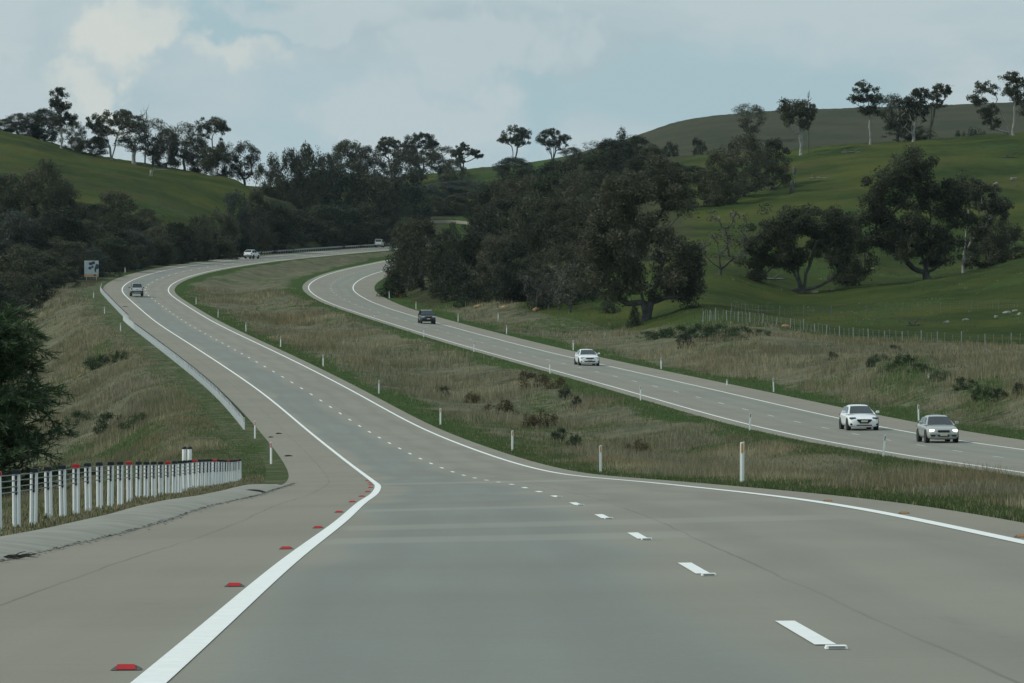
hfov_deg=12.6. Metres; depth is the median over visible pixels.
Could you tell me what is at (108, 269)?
bush
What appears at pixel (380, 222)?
gum tree
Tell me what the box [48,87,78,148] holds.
gum tree
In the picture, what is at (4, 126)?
gum tree
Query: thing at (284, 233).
evergreen tree
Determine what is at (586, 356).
sedan
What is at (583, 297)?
bush
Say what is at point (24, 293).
gum tree
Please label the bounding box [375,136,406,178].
gum tree
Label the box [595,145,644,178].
evergreen tree
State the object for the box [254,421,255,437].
guide post
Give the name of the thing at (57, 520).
dry grass
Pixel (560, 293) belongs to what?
bush
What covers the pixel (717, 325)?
bramble
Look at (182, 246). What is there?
evergreen tree
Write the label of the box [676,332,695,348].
bush
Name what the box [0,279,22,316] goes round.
evergreen tree
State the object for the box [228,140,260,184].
gum tree
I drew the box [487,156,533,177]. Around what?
evergreen tree
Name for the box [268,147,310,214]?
gum tree
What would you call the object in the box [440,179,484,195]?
gum tree
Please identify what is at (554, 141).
gum tree
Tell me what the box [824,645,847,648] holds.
pavement marker
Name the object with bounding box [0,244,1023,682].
road
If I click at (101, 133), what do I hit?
gum tree
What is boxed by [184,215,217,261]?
gum tree
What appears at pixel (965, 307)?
farm fence
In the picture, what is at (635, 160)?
gum tree
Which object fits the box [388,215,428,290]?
gum tree
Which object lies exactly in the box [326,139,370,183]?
gum tree
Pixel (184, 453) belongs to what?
marker post
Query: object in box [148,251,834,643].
road marking
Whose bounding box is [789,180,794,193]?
tree stump
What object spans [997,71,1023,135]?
gum tree
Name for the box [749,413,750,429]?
guide post
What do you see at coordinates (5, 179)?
gum tree
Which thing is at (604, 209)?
gum tree
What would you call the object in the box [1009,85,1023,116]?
gum tree
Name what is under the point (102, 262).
gum tree
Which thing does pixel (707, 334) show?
bramble
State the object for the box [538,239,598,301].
gum tree
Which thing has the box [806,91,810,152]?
dead tree
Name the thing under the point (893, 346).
bush
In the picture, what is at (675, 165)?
evergreen tree
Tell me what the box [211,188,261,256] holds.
gum tree
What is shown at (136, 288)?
suv
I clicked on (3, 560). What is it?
leaf debris
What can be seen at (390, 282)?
conifer
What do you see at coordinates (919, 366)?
bramble
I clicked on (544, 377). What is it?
gorse bush
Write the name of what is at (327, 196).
evergreen tree
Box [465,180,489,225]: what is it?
evergreen tree
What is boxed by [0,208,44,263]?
gum tree
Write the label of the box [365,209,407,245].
evergreen tree
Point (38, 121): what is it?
evergreen tree
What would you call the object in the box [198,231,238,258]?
gum tree
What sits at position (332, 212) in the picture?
evergreen tree
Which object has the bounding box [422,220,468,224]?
road
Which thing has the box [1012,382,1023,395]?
bush
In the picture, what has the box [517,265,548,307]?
sapling
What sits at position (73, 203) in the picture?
gum tree
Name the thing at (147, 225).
gum tree
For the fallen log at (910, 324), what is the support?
on the ground at (172, 196)
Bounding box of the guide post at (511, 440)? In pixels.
[511,431,512,450]
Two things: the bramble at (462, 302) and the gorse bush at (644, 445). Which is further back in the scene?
the bramble at (462, 302)
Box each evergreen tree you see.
[0,175,42,226]
[0,249,41,277]
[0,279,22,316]
[6,275,62,307]
[16,205,105,264]
[23,251,79,282]
[25,107,64,142]
[78,203,114,230]
[88,235,148,271]
[145,239,181,265]
[156,220,203,263]
[219,225,258,256]
[249,201,303,252]
[250,230,282,253]
[271,225,312,251]
[299,171,334,237]
[303,202,355,248]
[314,163,367,241]
[314,204,369,247]
[318,169,391,243]
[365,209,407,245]
[433,230,499,303]
[460,187,507,236]
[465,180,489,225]
[471,198,549,266]
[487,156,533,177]
[488,238,554,303]
[492,165,550,199]
[533,159,576,201]
[575,148,629,188]
[580,137,626,167]
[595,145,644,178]
[614,134,669,166]
[637,160,693,178]
[655,167,707,211]
[678,165,717,181]
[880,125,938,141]
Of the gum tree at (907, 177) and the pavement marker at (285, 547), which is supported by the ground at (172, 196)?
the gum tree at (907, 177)
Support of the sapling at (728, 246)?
on the ground at (172, 196)
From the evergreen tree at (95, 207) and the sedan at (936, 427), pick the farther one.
the evergreen tree at (95, 207)
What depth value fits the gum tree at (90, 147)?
1110.67 m
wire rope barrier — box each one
[0,459,241,528]
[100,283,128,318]
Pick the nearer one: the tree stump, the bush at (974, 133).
the tree stump
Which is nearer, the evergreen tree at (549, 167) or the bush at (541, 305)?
the bush at (541, 305)
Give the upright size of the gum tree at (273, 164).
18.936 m
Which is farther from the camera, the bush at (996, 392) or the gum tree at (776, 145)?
the gum tree at (776, 145)
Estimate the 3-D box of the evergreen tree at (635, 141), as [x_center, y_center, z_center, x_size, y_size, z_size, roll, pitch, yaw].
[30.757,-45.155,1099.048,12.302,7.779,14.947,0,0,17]
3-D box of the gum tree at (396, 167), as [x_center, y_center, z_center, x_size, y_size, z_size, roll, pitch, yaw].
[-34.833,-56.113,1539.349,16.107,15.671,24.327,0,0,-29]
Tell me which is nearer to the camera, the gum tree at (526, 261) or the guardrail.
the guardrail
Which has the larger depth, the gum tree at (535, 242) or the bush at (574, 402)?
the gum tree at (535, 242)
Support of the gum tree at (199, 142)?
on the ground at (172, 196)
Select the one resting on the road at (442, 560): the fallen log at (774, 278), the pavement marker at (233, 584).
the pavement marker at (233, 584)
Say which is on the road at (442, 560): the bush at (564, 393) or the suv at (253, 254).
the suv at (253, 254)
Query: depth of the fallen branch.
43.63 m
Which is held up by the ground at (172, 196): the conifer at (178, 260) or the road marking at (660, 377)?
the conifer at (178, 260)
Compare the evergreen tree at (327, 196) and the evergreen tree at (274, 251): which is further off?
the evergreen tree at (327, 196)
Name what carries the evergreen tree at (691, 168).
on the ground at (172, 196)
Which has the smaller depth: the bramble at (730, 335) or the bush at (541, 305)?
the bramble at (730, 335)
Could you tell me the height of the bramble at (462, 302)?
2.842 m
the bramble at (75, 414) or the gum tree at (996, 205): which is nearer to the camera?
the bramble at (75, 414)
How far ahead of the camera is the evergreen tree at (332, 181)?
1219.23 m
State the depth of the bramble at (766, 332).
461.65 m
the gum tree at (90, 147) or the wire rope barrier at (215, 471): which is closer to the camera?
the wire rope barrier at (215, 471)
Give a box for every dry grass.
[0,474,264,535]
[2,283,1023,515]
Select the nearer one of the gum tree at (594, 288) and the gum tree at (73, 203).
the gum tree at (594, 288)
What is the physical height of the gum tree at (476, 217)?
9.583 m
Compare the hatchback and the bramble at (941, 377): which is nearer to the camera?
the hatchback
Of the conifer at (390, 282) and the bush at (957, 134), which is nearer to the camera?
the conifer at (390, 282)
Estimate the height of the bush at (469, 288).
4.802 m
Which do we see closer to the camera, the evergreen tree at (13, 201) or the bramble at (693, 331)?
the bramble at (693, 331)
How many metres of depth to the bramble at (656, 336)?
480.63 m
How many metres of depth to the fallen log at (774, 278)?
641.03 m
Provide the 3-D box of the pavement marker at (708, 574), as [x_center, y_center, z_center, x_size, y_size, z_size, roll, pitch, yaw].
[1.517,1.796,35.879,0.115,0.017,0.102,0,0,-1]
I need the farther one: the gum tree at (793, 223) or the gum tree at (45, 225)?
the gum tree at (45, 225)
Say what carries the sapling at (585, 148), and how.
on the ground at (172, 196)
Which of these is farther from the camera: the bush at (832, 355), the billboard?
the billboard
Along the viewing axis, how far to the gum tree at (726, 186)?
798.86 m
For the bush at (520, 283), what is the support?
on the ground at (172, 196)
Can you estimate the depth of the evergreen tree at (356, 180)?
1228.60 m
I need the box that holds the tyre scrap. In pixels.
[248,489,264,492]
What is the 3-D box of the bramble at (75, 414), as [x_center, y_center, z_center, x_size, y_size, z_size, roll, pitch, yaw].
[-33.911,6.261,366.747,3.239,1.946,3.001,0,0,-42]
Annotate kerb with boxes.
[0,484,284,560]
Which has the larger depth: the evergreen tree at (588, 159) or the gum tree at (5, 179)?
the evergreen tree at (588, 159)
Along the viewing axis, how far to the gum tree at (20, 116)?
1124.49 m
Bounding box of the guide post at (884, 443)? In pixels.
[883,435,885,455]
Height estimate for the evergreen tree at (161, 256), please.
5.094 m
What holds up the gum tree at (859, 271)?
on the ground at (172, 196)
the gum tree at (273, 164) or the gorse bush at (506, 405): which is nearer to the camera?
the gorse bush at (506, 405)
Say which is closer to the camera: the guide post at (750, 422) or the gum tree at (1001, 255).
the guide post at (750, 422)
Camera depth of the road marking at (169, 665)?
30.58 m
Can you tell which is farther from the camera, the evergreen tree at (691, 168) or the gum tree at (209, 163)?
the gum tree at (209, 163)
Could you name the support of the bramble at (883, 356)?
on the ground at (172, 196)
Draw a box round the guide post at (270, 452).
[270,442,271,463]
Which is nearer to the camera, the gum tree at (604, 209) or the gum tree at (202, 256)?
the gum tree at (604, 209)
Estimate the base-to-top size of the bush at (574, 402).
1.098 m
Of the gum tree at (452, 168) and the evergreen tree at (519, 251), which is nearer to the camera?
the evergreen tree at (519, 251)
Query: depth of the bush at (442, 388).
357.92 m
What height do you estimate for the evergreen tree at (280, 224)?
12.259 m
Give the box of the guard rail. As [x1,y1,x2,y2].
[237,243,389,256]
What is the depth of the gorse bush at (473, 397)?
346.41 m
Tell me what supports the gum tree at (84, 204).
on the ground at (172, 196)
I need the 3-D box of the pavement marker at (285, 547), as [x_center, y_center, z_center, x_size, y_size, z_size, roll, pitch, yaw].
[-2.252,2.054,46.362,0.150,0.027,0.100,-1,0,-1]
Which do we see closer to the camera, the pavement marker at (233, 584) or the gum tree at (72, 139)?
the pavement marker at (233, 584)
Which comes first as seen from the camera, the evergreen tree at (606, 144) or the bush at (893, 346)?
the bush at (893, 346)
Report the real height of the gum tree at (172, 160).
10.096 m
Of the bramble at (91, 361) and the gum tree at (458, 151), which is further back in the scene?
the gum tree at (458, 151)
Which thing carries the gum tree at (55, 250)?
on the ground at (172, 196)
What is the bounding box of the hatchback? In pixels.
[839,404,878,429]
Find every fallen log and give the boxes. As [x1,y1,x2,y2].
[767,273,786,279]
[906,317,919,325]
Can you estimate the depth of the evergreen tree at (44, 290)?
689.18 m
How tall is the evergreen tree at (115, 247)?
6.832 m
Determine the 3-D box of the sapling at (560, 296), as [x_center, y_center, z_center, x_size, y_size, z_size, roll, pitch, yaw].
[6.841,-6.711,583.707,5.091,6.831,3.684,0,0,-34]
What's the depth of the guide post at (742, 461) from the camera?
110.11 m
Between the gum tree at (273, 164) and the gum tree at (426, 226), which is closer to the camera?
the gum tree at (426, 226)
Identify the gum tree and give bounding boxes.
[0,119,17,133]
[0,173,30,221]
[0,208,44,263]
[0,221,23,254]
[0,244,52,292]
[0,270,42,317]
[3,113,28,134]
[9,215,61,256]
[13,156,80,230]
[16,112,60,139]
[31,268,80,289]
[33,238,99,279]
[41,178,84,230]
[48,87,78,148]
[50,244,109,276]
[57,121,87,151]
[63,201,102,227]
[64,219,112,260]
[79,136,109,156]
[85,109,134,159]
[85,222,137,264]
[86,189,148,235]
[112,114,151,164]
[120,214,159,230]
[121,228,157,267]
[134,208,165,232]
[135,117,172,165]
[137,224,173,262]
[148,130,182,168]
[167,121,198,170]
[168,233,214,259]
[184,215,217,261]
[185,136,213,173]
[194,116,231,175]
[197,210,242,259]
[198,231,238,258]
[208,141,243,177]
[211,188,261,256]
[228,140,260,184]
[235,188,273,253]
[251,152,292,202]
[265,183,316,209]
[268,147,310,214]
[283,140,328,221]
[313,152,338,187]
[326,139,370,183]
[329,202,392,246]
[345,173,409,242]
[348,145,390,180]
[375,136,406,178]
[375,148,434,185]
[382,217,446,290]
[386,218,414,282]
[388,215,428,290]
[398,132,441,181]
[414,146,454,181]
[422,227,477,298]
[423,181,477,196]
[435,159,473,185]
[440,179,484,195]
[450,142,483,179]
[462,205,507,261]
[467,231,529,298]
[471,177,521,232]
[478,171,529,200]
[497,124,531,169]
[497,195,568,263]
[512,249,565,298]
[535,128,571,161]
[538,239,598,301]
[548,152,603,193]
[557,147,582,161]
[563,231,628,295]
[572,154,707,321]
[578,195,639,257]
[601,205,651,259]
[622,153,670,178]
[640,146,667,159]
[693,147,748,206]
[716,131,778,196]
[730,202,863,293]
[731,102,768,140]
[749,137,794,189]
[775,96,817,154]
[822,211,880,287]
[845,79,887,144]
[854,143,979,279]
[870,92,915,141]
[894,87,932,141]
[926,83,952,138]
[955,177,1014,272]
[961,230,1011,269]
[965,80,1010,134]
[976,197,1023,265]
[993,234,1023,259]
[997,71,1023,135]
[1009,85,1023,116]
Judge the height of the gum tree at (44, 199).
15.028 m
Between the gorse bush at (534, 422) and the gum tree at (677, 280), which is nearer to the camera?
the gorse bush at (534, 422)
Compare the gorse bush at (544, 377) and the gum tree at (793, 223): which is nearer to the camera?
the gorse bush at (544, 377)
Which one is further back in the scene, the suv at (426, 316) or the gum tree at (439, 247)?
the gum tree at (439, 247)
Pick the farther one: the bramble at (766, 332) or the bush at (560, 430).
the bramble at (766, 332)
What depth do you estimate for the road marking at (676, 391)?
344.97 m
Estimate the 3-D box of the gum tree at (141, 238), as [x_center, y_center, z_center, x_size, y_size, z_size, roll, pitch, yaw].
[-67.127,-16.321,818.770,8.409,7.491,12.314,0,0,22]
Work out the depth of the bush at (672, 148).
1124.71 m
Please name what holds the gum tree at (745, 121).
on the ground at (172, 196)
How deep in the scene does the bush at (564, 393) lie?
339.87 m
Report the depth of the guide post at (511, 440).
231.33 m
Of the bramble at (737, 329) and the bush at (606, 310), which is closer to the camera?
the bramble at (737, 329)
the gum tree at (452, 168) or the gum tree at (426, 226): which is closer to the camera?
the gum tree at (426, 226)
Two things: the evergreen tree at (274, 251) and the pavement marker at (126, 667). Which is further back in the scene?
the evergreen tree at (274, 251)
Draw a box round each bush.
[102,262,121,276]
[119,257,141,270]
[437,385,451,394]
[460,276,491,303]
[464,390,480,402]
[476,275,508,302]
[481,397,519,415]
[496,276,534,303]
[517,369,537,380]
[519,372,554,390]
[520,409,558,428]
[526,286,553,309]
[542,377,567,388]
[548,285,578,304]
[550,427,567,442]
[557,386,572,398]
[565,433,582,448]
[568,282,600,305]
[570,396,582,407]
[599,299,620,313]
[625,437,650,453]
[662,140,679,156]
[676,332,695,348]
[691,137,707,155]
[828,351,838,359]
[865,357,876,366]
[889,344,901,352]
[955,130,965,136]
[966,126,978,135]
[984,388,1008,401]
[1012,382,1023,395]
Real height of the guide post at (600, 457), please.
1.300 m
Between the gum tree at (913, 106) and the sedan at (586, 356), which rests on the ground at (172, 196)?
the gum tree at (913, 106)
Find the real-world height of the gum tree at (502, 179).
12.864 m
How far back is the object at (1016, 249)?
671.05 m
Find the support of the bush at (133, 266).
on the ground at (172, 196)
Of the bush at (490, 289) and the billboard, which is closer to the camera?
the bush at (490, 289)
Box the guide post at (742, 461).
[740,442,743,482]
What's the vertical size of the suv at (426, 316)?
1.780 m
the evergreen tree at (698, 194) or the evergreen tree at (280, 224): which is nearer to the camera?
the evergreen tree at (698, 194)
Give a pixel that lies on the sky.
(281, 74)
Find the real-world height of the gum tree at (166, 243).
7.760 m
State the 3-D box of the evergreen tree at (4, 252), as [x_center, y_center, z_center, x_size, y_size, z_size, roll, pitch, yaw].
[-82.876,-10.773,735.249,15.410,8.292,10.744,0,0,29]
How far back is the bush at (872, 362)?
357.99 m
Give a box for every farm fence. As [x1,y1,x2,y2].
[702,308,1023,343]
[731,300,1023,315]
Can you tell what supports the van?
on the road at (442, 560)
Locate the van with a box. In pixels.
[375,239,383,246]
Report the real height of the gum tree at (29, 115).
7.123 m
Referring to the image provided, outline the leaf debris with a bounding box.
[1,483,295,561]
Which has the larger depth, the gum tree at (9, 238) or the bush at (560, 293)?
the gum tree at (9, 238)
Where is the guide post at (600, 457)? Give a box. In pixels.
[599,445,601,471]
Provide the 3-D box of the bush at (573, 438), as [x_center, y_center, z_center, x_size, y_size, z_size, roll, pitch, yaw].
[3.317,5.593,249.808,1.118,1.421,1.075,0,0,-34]
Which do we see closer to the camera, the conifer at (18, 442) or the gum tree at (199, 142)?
the conifer at (18, 442)
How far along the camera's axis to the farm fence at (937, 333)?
486.54 m
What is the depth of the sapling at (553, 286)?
588.12 m
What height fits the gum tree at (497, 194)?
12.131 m
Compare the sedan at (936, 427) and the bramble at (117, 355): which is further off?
the bramble at (117, 355)
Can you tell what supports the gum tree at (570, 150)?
on the ground at (172, 196)
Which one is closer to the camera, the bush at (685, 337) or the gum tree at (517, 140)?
the bush at (685, 337)
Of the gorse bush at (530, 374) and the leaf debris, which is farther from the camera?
the gorse bush at (530, 374)
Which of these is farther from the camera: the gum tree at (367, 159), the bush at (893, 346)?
the gum tree at (367, 159)
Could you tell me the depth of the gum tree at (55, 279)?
711.18 m
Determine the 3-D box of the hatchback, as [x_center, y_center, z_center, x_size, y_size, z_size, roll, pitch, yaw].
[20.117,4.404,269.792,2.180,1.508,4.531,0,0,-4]
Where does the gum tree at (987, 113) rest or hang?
on the ground at (172, 196)
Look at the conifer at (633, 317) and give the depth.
539.83 m
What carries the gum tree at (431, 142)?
on the ground at (172, 196)
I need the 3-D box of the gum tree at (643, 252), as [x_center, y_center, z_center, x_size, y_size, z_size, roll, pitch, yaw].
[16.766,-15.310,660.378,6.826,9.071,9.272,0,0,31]
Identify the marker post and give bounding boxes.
[182,447,186,487]
[187,447,191,478]
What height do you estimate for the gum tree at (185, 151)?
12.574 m
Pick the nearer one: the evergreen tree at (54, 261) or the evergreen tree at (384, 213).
the evergreen tree at (54, 261)
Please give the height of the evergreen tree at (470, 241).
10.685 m
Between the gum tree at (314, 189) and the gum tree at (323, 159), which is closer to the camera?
the gum tree at (314, 189)
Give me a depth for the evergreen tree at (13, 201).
868.01 m
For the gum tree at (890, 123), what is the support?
on the ground at (172, 196)
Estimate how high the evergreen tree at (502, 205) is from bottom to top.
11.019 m
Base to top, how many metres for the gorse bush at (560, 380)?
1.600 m
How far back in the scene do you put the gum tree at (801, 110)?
924.27 m
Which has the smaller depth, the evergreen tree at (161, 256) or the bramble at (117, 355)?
the bramble at (117, 355)
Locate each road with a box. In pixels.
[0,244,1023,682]
[302,259,1023,475]
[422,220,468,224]
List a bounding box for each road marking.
[122,247,385,682]
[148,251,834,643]
[168,249,1023,543]
[308,260,1023,472]
[333,266,1003,457]
[353,261,1023,449]
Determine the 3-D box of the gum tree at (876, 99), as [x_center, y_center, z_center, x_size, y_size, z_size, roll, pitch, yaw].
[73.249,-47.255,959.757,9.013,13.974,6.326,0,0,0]
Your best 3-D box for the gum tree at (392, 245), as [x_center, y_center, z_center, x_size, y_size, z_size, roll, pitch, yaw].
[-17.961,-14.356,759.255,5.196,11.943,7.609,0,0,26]
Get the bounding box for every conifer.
[0,300,95,500]
[173,247,184,263]
[376,266,406,297]
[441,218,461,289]
[612,127,631,167]
[625,300,643,328]
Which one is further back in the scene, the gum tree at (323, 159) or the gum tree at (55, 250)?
the gum tree at (323, 159)
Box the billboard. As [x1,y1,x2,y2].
[84,261,98,279]
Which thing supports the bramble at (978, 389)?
on the ground at (172, 196)
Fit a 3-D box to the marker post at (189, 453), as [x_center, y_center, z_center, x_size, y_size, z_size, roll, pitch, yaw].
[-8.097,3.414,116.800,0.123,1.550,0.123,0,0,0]
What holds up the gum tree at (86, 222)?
on the ground at (172, 196)
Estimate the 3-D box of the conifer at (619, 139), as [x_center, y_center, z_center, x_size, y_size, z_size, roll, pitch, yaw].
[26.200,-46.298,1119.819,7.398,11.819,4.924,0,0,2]
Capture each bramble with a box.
[62,410,96,425]
[82,353,109,370]
[92,410,127,434]
[109,350,128,363]
[117,411,151,432]
[453,296,470,307]
[635,331,660,337]
[644,328,676,340]
[664,324,690,337]
[687,323,721,338]
[696,331,720,341]
[704,323,736,334]
[721,332,748,341]
[722,325,752,334]
[749,329,770,335]
[869,353,890,361]
[877,363,900,373]
[891,352,917,366]
[906,363,934,372]
[927,369,952,381]
[951,376,977,390]
[967,384,993,401]
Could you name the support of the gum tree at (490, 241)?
on the ground at (172, 196)
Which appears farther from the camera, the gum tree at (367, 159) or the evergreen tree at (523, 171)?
the gum tree at (367, 159)
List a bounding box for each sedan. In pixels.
[574,349,599,365]
[916,415,958,442]
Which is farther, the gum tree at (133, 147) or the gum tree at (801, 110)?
the gum tree at (133, 147)
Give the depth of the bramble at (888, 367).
341.92 m
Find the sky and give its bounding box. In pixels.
[0,0,1023,186]
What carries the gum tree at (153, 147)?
on the ground at (172, 196)
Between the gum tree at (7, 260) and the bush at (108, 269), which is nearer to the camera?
the gum tree at (7, 260)
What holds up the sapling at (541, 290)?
on the ground at (172, 196)
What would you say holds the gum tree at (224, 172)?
on the ground at (172, 196)
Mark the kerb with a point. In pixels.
(62, 535)
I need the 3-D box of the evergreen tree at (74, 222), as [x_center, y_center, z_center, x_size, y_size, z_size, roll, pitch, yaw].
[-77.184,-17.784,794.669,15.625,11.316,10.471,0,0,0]
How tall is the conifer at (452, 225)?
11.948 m
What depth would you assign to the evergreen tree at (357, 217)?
1148.04 m
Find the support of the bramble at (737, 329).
on the ground at (172, 196)
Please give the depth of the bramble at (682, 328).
477.10 m
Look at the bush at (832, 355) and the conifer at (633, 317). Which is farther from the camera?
the conifer at (633, 317)
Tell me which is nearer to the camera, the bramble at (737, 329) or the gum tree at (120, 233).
the bramble at (737, 329)
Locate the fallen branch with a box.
[3,551,35,558]
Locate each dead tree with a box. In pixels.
[143,104,149,165]
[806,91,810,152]
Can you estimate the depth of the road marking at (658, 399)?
316.60 m
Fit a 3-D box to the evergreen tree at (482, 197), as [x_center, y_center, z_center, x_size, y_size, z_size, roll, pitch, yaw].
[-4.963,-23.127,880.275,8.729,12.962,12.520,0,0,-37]
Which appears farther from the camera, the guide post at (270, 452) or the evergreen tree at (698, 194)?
the evergreen tree at (698, 194)
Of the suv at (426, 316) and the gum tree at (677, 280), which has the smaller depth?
the gum tree at (677, 280)
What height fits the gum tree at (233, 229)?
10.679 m
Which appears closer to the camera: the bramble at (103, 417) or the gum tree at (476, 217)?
the bramble at (103, 417)
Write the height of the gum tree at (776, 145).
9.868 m
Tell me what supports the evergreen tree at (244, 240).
on the ground at (172, 196)
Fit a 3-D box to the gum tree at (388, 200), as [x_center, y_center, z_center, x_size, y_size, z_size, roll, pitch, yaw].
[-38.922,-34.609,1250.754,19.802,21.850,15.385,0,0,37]
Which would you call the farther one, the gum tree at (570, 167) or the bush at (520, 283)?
the gum tree at (570, 167)
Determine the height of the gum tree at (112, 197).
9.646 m
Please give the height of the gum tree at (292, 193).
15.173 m
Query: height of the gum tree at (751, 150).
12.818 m
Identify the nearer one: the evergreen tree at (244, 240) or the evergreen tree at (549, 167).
the evergreen tree at (244, 240)
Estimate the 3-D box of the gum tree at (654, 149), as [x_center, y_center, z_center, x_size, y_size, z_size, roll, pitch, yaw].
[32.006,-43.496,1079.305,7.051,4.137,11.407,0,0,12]
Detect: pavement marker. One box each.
[111,664,142,669]
[224,583,243,586]
[279,546,293,548]
[701,573,715,575]
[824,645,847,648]
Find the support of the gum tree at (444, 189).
on the ground at (172, 196)
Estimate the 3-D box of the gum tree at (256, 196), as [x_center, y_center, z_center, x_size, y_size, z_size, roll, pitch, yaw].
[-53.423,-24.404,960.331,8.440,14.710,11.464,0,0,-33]
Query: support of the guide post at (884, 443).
on the ground at (172, 196)
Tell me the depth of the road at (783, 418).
340.55 m
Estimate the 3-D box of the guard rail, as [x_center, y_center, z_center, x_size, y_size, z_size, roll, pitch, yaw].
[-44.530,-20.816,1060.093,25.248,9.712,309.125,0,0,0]
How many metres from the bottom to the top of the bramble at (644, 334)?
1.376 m
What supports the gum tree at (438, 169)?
on the ground at (172, 196)
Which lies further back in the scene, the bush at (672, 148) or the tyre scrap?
the bush at (672, 148)
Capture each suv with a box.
[129,283,143,295]
[243,250,259,258]
[418,310,435,323]
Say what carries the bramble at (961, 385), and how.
on the ground at (172, 196)
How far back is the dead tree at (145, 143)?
1093.79 m
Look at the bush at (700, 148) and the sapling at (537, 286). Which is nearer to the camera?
the sapling at (537, 286)
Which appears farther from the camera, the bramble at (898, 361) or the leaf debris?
the bramble at (898, 361)
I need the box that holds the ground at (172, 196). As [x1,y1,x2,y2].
[0,102,1023,523]
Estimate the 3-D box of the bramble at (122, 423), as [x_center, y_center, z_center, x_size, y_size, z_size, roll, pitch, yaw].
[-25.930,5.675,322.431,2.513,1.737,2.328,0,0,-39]
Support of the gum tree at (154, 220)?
on the ground at (172, 196)
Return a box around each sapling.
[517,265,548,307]
[535,268,567,309]
[549,271,567,309]
[550,262,584,312]
[574,142,596,158]
[700,209,751,275]
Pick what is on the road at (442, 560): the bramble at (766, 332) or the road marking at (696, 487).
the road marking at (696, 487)
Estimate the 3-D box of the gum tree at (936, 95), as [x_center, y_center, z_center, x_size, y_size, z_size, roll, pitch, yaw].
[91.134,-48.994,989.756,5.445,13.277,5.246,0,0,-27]
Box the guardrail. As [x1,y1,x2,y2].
[123,314,244,429]

